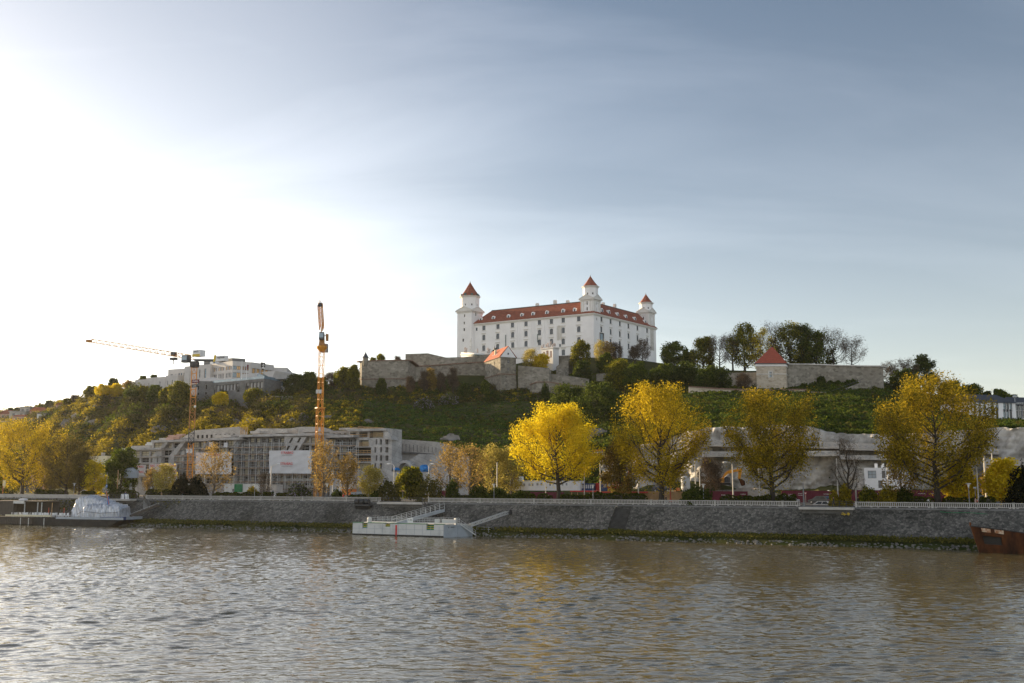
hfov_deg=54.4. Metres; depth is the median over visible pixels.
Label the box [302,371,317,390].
tree
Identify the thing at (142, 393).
tree
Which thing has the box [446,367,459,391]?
bare tree
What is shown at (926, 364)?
tree
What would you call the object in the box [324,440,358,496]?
scaffold
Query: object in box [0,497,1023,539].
embankment wall
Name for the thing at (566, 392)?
tree
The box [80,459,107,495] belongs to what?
tree
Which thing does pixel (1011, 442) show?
rock cliff
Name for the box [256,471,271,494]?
bare tree
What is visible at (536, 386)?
brick parapet wall
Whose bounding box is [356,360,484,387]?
bastion wall
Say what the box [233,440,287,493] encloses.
scaffold
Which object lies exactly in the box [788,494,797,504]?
hedge
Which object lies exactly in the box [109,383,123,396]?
tree
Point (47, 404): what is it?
tree
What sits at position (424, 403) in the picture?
shrub
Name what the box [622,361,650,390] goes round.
tree
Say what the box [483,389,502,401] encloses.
shrub
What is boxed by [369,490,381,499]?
shrub
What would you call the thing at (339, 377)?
tree
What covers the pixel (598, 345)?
tree
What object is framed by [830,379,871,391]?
hillside steps
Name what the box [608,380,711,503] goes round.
tree
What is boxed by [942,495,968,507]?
hedge
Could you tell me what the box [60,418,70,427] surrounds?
rock outcrop
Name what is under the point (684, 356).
tree
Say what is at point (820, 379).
shrub
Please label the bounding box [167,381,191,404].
tree
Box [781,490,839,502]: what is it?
hoarding
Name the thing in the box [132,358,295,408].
office building
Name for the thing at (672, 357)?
tree
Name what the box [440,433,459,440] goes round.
rock outcrop
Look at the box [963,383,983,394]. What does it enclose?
tree
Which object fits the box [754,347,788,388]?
square tower
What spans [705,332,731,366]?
bare tree
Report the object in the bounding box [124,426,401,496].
building shell
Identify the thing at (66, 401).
tree
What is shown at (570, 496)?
hedge
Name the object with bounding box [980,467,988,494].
tree
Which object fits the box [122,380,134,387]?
tree
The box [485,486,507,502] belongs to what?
shrub
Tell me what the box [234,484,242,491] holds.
site container
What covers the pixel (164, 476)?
tree
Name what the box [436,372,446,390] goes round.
bare tree
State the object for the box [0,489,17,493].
hedge
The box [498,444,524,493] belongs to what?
tree
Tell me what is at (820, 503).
parked car
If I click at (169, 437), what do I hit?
material bundle
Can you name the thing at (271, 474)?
street lamp
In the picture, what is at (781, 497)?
hedge
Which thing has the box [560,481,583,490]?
site container
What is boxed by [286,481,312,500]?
shrub
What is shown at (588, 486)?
site container
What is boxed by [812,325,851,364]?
bare tree
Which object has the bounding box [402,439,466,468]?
retaining wall
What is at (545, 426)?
tree
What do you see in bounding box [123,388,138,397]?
tree
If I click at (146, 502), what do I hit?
stair flight
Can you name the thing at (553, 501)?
road
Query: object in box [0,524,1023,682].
water
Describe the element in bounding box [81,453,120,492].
yellow house
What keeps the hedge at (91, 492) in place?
on the ground at (546, 503)
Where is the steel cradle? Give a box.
[354,504,372,509]
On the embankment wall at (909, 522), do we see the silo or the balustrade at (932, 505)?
the balustrade at (932, 505)
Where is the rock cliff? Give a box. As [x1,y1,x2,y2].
[601,425,1023,491]
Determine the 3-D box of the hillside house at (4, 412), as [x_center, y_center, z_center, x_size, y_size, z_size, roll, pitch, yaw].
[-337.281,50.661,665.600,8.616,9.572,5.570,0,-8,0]
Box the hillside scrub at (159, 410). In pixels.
[0,371,1023,486]
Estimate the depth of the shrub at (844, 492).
179.62 m
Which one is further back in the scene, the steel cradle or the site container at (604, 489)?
the site container at (604, 489)
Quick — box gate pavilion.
[540,341,559,370]
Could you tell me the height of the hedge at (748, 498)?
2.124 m
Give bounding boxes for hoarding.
[528,492,563,498]
[645,491,682,499]
[706,491,747,501]
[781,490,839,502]
[843,490,962,502]
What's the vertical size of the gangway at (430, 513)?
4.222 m
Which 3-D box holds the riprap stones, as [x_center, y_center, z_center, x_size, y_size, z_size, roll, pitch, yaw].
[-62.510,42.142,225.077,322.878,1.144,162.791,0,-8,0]
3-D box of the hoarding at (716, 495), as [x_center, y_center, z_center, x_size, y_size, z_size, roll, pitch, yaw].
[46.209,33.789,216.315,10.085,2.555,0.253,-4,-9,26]
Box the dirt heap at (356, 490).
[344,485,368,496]
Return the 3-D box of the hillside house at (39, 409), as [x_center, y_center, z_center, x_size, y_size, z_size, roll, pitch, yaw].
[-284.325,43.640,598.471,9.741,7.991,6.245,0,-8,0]
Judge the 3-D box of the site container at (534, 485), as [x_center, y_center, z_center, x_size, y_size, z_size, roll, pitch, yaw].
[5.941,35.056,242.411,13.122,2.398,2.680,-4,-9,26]
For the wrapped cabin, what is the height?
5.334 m
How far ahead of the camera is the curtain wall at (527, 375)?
425.82 m
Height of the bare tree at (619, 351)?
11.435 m
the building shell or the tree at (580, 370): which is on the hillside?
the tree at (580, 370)
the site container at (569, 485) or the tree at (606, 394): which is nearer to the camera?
the site container at (569, 485)
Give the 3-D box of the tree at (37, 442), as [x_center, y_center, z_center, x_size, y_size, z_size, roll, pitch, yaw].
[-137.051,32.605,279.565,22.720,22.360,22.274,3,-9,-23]
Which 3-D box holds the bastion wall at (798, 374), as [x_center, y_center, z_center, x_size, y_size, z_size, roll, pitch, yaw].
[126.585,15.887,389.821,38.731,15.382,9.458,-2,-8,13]
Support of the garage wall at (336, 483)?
on the ground at (546, 503)
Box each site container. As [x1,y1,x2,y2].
[224,484,259,492]
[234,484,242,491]
[260,484,282,494]
[512,480,562,490]
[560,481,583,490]
[581,483,595,490]
[599,481,607,490]
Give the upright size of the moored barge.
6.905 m
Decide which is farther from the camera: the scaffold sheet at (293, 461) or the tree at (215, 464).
the scaffold sheet at (293, 461)
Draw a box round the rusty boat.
[969,522,1023,553]
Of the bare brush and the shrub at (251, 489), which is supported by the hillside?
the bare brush
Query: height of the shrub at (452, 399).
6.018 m
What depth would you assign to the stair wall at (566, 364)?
447.99 m
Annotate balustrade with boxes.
[0,494,98,497]
[146,495,380,501]
[428,497,799,505]
[512,347,541,358]
[855,501,1023,508]
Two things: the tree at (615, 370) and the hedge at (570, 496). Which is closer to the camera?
the hedge at (570, 496)
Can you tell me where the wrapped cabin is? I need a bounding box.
[70,495,130,516]
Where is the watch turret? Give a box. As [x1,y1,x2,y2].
[362,352,368,366]
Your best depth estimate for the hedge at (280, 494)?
235.79 m
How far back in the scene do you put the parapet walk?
371.02 m
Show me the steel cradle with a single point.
(363, 506)
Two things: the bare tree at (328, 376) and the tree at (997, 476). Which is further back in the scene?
the bare tree at (328, 376)
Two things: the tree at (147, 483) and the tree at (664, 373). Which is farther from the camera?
the tree at (664, 373)
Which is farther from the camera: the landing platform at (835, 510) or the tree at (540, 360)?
the tree at (540, 360)
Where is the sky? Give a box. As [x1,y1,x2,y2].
[0,0,1023,409]
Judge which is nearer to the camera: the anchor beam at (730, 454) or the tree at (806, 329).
the anchor beam at (730, 454)
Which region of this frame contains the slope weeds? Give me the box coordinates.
[0,497,180,512]
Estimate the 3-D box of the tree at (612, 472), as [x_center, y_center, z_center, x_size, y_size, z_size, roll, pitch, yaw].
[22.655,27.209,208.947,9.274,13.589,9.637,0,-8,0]
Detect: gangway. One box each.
[130,504,158,516]
[391,503,444,522]
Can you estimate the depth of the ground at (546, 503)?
196.29 m
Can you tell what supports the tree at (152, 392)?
on the hillside
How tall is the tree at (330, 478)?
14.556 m
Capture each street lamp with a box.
[270,463,279,491]
[496,463,497,488]
[723,461,733,494]
[802,483,804,505]
[836,458,838,496]
[854,457,856,500]
[976,458,978,504]
[983,456,987,496]
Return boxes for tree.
[0,417,68,493]
[0,449,28,492]
[33,449,68,490]
[35,433,99,493]
[45,400,53,406]
[62,398,71,405]
[63,452,95,494]
[70,394,78,403]
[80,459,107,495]
[83,385,96,396]
[94,384,111,395]
[103,447,139,491]
[107,378,118,387]
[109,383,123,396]
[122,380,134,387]
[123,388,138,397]
[136,385,148,401]
[142,467,163,490]
[145,384,162,402]
[152,463,178,492]
[158,387,169,403]
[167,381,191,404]
[193,441,235,493]
[212,391,228,405]
[242,387,271,405]
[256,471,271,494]
[282,373,307,393]
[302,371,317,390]
[308,439,339,499]
[313,377,327,390]
[324,372,336,387]
[333,366,348,388]
[335,452,359,496]
[346,364,360,390]
[357,464,384,496]
[375,377,386,395]
[376,353,385,359]
[394,466,425,499]
[405,375,416,393]
[417,370,430,392]
[426,367,436,390]
[430,441,467,491]
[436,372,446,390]
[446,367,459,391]
[451,442,490,496]
[477,442,508,492]
[480,380,489,393]
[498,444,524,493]
[508,400,607,501]
[522,349,537,366]
[532,353,550,367]
[549,383,591,410]
[570,339,590,369]
[570,381,624,423]
[572,360,590,382]
[593,339,606,359]
[595,352,614,371]
[598,439,638,495]
[602,341,616,358]
[603,358,632,388]
[608,342,622,358]
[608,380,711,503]
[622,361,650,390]
[627,346,640,362]
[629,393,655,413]
[634,338,650,360]
[649,363,677,385]
[658,341,688,365]
[669,360,700,385]
[679,352,693,367]
[689,336,716,368]
[694,365,732,387]
[696,456,724,490]
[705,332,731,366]
[719,332,745,370]
[720,386,823,504]
[725,322,763,370]
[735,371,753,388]
[745,327,777,368]
[756,320,793,360]
[767,320,809,363]
[783,323,820,363]
[798,329,837,364]
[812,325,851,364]
[828,436,864,498]
[836,335,867,364]
[871,369,999,507]
[880,444,920,496]
[881,360,900,388]
[889,367,919,391]
[894,357,920,375]
[908,353,938,391]
[939,380,964,400]
[939,463,980,499]
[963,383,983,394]
[979,457,1020,504]
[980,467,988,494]
[981,390,991,394]
[993,388,1010,397]
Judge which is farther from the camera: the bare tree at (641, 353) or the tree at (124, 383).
the bare tree at (641, 353)
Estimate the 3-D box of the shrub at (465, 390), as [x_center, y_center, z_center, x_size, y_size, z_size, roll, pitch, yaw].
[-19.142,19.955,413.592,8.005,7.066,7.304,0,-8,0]
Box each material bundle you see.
[165,435,175,439]
[172,434,185,438]
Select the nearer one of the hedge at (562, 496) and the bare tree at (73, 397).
the hedge at (562, 496)
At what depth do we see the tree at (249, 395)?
404.60 m
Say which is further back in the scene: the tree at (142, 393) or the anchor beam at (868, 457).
the tree at (142, 393)
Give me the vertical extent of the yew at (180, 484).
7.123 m
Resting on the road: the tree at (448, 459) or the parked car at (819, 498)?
the parked car at (819, 498)
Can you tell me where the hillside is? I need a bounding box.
[0,358,1013,497]
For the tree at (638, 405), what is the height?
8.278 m
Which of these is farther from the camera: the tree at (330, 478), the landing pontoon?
the tree at (330, 478)
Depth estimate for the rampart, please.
462.14 m
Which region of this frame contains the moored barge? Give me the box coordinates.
[0,498,142,525]
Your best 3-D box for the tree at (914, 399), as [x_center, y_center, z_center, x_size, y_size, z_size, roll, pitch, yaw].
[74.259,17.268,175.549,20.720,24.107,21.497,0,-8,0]
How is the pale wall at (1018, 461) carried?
on the hillside
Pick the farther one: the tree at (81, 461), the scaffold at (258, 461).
the scaffold at (258, 461)
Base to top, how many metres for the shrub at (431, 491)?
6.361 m
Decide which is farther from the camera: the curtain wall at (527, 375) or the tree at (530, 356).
the tree at (530, 356)
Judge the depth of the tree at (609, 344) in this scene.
466.76 m
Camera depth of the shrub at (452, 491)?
216.29 m
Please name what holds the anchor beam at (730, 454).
on the rock cliff
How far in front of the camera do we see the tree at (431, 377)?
416.37 m
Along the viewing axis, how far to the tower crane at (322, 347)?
287.81 m
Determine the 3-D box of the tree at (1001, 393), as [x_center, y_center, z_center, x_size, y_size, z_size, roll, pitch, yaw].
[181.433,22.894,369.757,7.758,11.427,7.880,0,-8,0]
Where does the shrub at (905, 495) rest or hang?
on the ground at (546, 503)
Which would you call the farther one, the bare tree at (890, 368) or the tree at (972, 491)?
the bare tree at (890, 368)
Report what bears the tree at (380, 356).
on the hillside
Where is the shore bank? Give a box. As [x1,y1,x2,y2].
[124,519,977,550]
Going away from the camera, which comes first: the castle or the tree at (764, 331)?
the tree at (764, 331)
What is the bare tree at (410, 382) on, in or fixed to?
on the hillside
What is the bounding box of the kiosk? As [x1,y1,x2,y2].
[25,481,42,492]
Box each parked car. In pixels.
[652,485,672,491]
[808,496,829,503]
[812,501,828,504]
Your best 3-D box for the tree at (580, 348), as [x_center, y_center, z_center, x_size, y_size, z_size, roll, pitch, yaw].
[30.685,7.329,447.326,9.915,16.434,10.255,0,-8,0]
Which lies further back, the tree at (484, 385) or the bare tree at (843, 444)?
the tree at (484, 385)
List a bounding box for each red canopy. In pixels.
[570,490,595,494]
[599,491,647,494]
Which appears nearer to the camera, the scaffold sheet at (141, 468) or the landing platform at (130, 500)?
the landing platform at (130, 500)
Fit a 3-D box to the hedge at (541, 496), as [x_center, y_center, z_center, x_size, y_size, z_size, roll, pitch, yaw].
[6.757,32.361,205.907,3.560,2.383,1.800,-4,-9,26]
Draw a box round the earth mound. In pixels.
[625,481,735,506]
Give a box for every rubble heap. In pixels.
[734,487,779,496]
[811,485,853,490]
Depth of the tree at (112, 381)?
464.75 m
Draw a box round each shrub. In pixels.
[247,486,257,492]
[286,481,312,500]
[298,412,307,420]
[330,486,345,499]
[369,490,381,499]
[377,478,400,501]
[413,396,434,408]
[414,474,444,501]
[438,391,459,404]
[445,477,460,500]
[457,383,474,396]
[468,483,486,501]
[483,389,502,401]
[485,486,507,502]
[509,490,535,501]
[540,379,549,399]
[679,484,716,504]
[816,374,826,382]
[828,489,839,506]
[838,483,854,506]
[843,378,858,385]
[857,484,878,505]
[876,483,899,505]
[893,485,913,505]
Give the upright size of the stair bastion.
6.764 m
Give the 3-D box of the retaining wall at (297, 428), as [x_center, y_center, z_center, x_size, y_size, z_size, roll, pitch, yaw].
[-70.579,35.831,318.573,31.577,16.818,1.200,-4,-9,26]
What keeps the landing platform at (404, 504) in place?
on the embankment wall at (909, 522)
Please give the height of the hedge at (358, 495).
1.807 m
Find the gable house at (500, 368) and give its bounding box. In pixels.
[484,346,516,391]
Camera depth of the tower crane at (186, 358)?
302.33 m
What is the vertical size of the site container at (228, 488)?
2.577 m
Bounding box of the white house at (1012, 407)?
[940,394,1023,418]
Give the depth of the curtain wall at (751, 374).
395.58 m
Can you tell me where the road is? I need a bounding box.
[101,496,1001,506]
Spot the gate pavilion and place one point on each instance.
(552, 352)
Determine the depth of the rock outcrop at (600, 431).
315.77 m
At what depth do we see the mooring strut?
199.16 m
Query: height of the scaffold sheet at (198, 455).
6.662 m
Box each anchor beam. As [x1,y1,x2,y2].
[702,440,839,448]
[702,451,840,456]
[840,443,925,451]
[840,455,925,459]
[926,447,998,454]
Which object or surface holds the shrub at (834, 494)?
on the ground at (546, 503)
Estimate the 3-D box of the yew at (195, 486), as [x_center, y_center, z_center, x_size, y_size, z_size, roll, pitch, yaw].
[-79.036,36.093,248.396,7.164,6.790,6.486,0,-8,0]
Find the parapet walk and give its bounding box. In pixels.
[689,386,806,392]
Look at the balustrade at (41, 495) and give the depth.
268.16 m
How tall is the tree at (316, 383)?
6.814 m
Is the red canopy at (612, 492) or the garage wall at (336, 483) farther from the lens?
the garage wall at (336, 483)
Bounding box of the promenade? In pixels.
[103,497,1023,508]
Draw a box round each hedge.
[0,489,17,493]
[34,488,46,493]
[45,489,68,493]
[81,490,96,494]
[107,489,139,497]
[145,488,170,497]
[212,492,239,499]
[240,491,261,498]
[262,491,273,498]
[275,492,286,498]
[348,494,367,499]
[506,493,535,501]
[536,492,552,501]
[559,493,565,502]
[565,494,578,503]
[578,494,590,503]
[588,491,602,502]
[602,492,624,502]
[623,492,647,502]
[718,494,743,503]
[743,495,752,504]
[751,495,759,505]
[759,494,770,505]
[775,493,788,504]
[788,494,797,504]
[907,495,934,507]
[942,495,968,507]
[970,497,977,506]
[978,496,996,506]
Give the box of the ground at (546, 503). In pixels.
[7,494,984,508]
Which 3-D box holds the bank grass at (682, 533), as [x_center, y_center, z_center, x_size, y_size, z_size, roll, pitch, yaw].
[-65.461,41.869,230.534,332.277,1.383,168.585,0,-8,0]
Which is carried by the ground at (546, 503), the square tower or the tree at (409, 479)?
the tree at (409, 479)
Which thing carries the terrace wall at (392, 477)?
on the ground at (546, 503)
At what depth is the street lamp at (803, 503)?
183.70 m
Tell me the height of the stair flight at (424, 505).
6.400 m
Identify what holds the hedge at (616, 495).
on the ground at (546, 503)
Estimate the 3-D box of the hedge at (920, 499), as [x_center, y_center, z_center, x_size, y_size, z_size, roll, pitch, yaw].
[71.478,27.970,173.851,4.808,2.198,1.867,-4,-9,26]
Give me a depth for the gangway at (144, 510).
242.74 m
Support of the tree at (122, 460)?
on the ground at (546, 503)
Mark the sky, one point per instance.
(179, 176)
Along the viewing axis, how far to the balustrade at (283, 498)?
235.26 m
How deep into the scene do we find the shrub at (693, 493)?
190.33 m
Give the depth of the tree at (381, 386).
409.50 m
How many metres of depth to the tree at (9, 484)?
318.69 m
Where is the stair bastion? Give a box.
[556,368,568,375]
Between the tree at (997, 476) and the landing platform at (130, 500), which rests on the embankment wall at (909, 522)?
the landing platform at (130, 500)
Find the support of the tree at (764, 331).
on the hillside
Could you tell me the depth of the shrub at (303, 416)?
355.41 m
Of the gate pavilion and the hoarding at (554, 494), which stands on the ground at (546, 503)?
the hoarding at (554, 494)
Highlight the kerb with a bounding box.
[139,497,999,506]
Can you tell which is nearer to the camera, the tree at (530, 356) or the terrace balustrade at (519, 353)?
the tree at (530, 356)
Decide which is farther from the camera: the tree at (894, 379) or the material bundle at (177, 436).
the tree at (894, 379)
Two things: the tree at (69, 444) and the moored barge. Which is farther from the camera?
the tree at (69, 444)
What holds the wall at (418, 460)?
on the hillside
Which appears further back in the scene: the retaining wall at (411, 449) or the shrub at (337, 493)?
the retaining wall at (411, 449)
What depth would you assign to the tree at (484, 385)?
415.44 m
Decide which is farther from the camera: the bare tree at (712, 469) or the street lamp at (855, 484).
the bare tree at (712, 469)
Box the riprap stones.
[119,523,976,550]
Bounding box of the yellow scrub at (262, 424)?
[0,384,543,486]
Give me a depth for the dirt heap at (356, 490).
271.21 m
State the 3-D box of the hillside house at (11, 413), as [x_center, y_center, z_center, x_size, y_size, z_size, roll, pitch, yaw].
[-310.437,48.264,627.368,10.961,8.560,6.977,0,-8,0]
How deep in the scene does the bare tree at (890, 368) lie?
391.04 m
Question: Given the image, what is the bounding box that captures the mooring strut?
[469,510,511,526]
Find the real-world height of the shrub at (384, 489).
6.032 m
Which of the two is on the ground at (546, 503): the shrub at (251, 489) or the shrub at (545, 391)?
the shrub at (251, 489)
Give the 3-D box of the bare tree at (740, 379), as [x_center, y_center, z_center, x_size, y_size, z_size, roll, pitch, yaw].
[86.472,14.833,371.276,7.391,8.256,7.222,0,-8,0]
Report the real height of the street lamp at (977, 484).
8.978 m
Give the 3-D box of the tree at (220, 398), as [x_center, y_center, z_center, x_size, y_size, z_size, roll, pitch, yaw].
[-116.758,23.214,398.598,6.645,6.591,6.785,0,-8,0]
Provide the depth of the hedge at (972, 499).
169.73 m
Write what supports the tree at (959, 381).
on the hillside
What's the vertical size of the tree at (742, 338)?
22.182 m
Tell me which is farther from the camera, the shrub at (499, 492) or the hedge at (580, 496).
the shrub at (499, 492)
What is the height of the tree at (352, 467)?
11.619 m
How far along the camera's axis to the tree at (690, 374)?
399.22 m
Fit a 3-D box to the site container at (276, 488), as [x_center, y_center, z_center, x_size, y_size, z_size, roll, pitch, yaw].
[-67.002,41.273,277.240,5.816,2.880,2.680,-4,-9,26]
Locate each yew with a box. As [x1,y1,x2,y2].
[168,472,188,495]
[184,474,210,499]
[1000,459,1023,508]
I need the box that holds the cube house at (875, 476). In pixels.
[864,463,909,489]
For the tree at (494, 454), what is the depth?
241.78 m
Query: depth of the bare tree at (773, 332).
438.75 m
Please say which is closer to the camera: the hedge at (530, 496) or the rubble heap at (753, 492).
the hedge at (530, 496)
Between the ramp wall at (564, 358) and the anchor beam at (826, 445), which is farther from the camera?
the ramp wall at (564, 358)
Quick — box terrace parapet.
[460,352,487,356]
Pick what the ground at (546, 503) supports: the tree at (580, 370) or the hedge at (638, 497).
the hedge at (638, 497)
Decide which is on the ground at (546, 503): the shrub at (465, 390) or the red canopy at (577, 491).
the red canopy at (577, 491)
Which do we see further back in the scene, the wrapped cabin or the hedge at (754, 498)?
the wrapped cabin
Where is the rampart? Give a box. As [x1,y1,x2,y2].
[405,353,489,365]
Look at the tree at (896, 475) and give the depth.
176.74 m
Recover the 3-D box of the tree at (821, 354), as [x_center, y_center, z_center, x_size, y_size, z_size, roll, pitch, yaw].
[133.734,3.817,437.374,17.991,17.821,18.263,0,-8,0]
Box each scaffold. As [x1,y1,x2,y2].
[173,447,202,480]
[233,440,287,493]
[269,471,317,496]
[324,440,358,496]
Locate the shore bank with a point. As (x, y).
(846, 543)
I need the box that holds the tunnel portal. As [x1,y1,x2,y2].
[397,460,415,471]
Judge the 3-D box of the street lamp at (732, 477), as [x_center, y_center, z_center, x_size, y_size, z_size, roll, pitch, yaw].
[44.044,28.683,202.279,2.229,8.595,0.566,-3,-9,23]
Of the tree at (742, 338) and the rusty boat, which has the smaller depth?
the rusty boat
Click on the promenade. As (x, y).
(634, 504)
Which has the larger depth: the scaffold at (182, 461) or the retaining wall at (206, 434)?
the retaining wall at (206, 434)
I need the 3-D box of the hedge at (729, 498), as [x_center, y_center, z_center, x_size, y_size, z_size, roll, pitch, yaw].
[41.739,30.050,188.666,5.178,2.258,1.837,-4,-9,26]
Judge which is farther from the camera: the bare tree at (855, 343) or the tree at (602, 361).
the tree at (602, 361)
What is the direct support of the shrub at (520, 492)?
on the ground at (546, 503)
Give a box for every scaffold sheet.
[136,465,145,475]
[149,464,176,482]
[195,452,231,473]
[269,450,311,473]
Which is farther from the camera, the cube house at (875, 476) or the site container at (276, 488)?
the site container at (276, 488)
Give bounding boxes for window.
[868,471,875,477]
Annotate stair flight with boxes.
[143,495,153,509]
[422,498,429,513]
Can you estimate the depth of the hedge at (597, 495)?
201.54 m
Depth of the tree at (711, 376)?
381.91 m
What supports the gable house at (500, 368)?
on the hillside
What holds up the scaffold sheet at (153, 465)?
on the scaffold
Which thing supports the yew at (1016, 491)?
on the ground at (546, 503)
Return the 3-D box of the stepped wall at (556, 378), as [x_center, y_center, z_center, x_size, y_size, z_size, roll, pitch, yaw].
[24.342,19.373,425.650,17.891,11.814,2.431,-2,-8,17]
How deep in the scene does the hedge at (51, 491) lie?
273.07 m
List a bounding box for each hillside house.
[0,410,12,417]
[8,411,29,417]
[12,415,27,422]
[20,407,33,410]
[30,407,45,413]
[36,412,49,418]
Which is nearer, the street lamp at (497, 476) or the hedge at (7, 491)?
the street lamp at (497, 476)
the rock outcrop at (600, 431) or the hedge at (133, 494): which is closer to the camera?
the hedge at (133, 494)
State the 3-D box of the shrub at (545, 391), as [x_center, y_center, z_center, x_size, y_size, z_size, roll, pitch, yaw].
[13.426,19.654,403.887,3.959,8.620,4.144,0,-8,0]
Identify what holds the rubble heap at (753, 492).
on the ground at (546, 503)
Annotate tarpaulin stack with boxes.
[420,465,429,471]
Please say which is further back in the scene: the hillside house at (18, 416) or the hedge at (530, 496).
the hillside house at (18, 416)
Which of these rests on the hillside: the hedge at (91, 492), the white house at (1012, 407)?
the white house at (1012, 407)
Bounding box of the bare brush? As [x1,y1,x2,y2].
[0,383,541,458]
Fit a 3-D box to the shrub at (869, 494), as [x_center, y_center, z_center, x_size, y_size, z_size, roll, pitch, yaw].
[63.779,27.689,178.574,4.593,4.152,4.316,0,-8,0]
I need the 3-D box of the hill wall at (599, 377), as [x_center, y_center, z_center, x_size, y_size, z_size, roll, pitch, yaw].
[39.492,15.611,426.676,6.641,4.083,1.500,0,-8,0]
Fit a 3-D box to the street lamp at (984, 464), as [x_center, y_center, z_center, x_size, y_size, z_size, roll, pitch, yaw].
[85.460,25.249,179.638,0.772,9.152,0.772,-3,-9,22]
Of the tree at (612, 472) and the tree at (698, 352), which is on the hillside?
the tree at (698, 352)
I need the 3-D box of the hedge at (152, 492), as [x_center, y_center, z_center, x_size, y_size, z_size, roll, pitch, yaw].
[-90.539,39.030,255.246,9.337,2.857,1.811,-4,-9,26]
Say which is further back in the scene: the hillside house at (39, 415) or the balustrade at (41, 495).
the hillside house at (39, 415)
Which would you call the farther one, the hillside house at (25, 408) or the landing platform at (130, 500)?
the hillside house at (25, 408)
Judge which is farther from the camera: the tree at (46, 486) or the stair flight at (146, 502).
the tree at (46, 486)
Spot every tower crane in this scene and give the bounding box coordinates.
[86,338,227,495]
[313,300,328,496]
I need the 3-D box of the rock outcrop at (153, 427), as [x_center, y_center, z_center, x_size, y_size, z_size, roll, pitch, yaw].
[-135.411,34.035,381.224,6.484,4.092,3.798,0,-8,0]
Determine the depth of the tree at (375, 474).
225.84 m
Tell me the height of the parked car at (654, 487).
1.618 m
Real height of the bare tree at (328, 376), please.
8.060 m
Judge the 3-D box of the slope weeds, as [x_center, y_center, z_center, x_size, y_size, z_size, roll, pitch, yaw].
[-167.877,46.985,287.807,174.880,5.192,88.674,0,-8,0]
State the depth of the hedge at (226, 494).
243.35 m
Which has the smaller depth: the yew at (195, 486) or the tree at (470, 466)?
the tree at (470, 466)
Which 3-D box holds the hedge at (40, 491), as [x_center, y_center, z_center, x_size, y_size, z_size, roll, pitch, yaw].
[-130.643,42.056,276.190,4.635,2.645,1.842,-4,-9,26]
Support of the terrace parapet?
on the hillside
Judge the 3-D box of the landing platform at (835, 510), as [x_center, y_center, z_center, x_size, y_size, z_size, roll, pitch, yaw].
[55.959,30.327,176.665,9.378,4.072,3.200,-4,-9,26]
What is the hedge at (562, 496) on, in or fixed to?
on the ground at (546, 503)
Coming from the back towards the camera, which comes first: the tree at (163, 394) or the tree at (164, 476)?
the tree at (163, 394)
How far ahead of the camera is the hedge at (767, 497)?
185.33 m
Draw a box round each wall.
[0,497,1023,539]
[183,427,246,438]
[252,427,332,434]
[330,479,365,495]
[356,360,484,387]
[388,472,468,494]
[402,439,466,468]
[410,454,469,472]
[518,366,550,389]
[529,381,584,393]
[551,374,588,386]
[556,361,572,373]
[559,355,570,363]
[596,373,606,380]
[697,372,756,386]
[787,363,886,387]
[983,458,1023,472]
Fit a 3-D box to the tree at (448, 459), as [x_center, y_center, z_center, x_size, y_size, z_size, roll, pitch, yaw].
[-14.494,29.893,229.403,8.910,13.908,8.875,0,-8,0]
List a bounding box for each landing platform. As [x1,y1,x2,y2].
[106,495,135,503]
[377,497,426,507]
[798,501,854,513]
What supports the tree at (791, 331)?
on the hillside
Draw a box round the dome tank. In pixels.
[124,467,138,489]
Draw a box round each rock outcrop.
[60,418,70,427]
[150,425,166,432]
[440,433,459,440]
[591,427,606,435]
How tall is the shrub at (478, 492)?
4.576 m
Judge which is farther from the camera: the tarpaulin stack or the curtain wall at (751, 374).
the curtain wall at (751, 374)
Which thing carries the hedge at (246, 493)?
on the ground at (546, 503)
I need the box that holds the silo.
[681,476,689,490]
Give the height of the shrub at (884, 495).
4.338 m
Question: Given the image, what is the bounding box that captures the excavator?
[713,468,744,485]
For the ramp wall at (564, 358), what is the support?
on the hillside
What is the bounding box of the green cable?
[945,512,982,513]
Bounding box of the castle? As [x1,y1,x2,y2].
[455,275,657,363]
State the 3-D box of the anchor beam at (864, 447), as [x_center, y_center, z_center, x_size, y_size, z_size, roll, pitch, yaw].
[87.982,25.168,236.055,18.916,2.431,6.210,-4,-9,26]
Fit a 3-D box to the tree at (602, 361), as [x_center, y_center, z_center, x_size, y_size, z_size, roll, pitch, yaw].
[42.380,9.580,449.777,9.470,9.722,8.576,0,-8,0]
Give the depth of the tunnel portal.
282.63 m
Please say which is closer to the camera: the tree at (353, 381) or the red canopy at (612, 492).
the red canopy at (612, 492)
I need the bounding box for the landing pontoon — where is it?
[352,516,475,537]
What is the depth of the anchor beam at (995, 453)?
223.08 m
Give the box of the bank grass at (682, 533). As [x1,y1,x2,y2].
[0,515,975,543]
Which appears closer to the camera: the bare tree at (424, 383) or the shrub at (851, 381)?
the shrub at (851, 381)

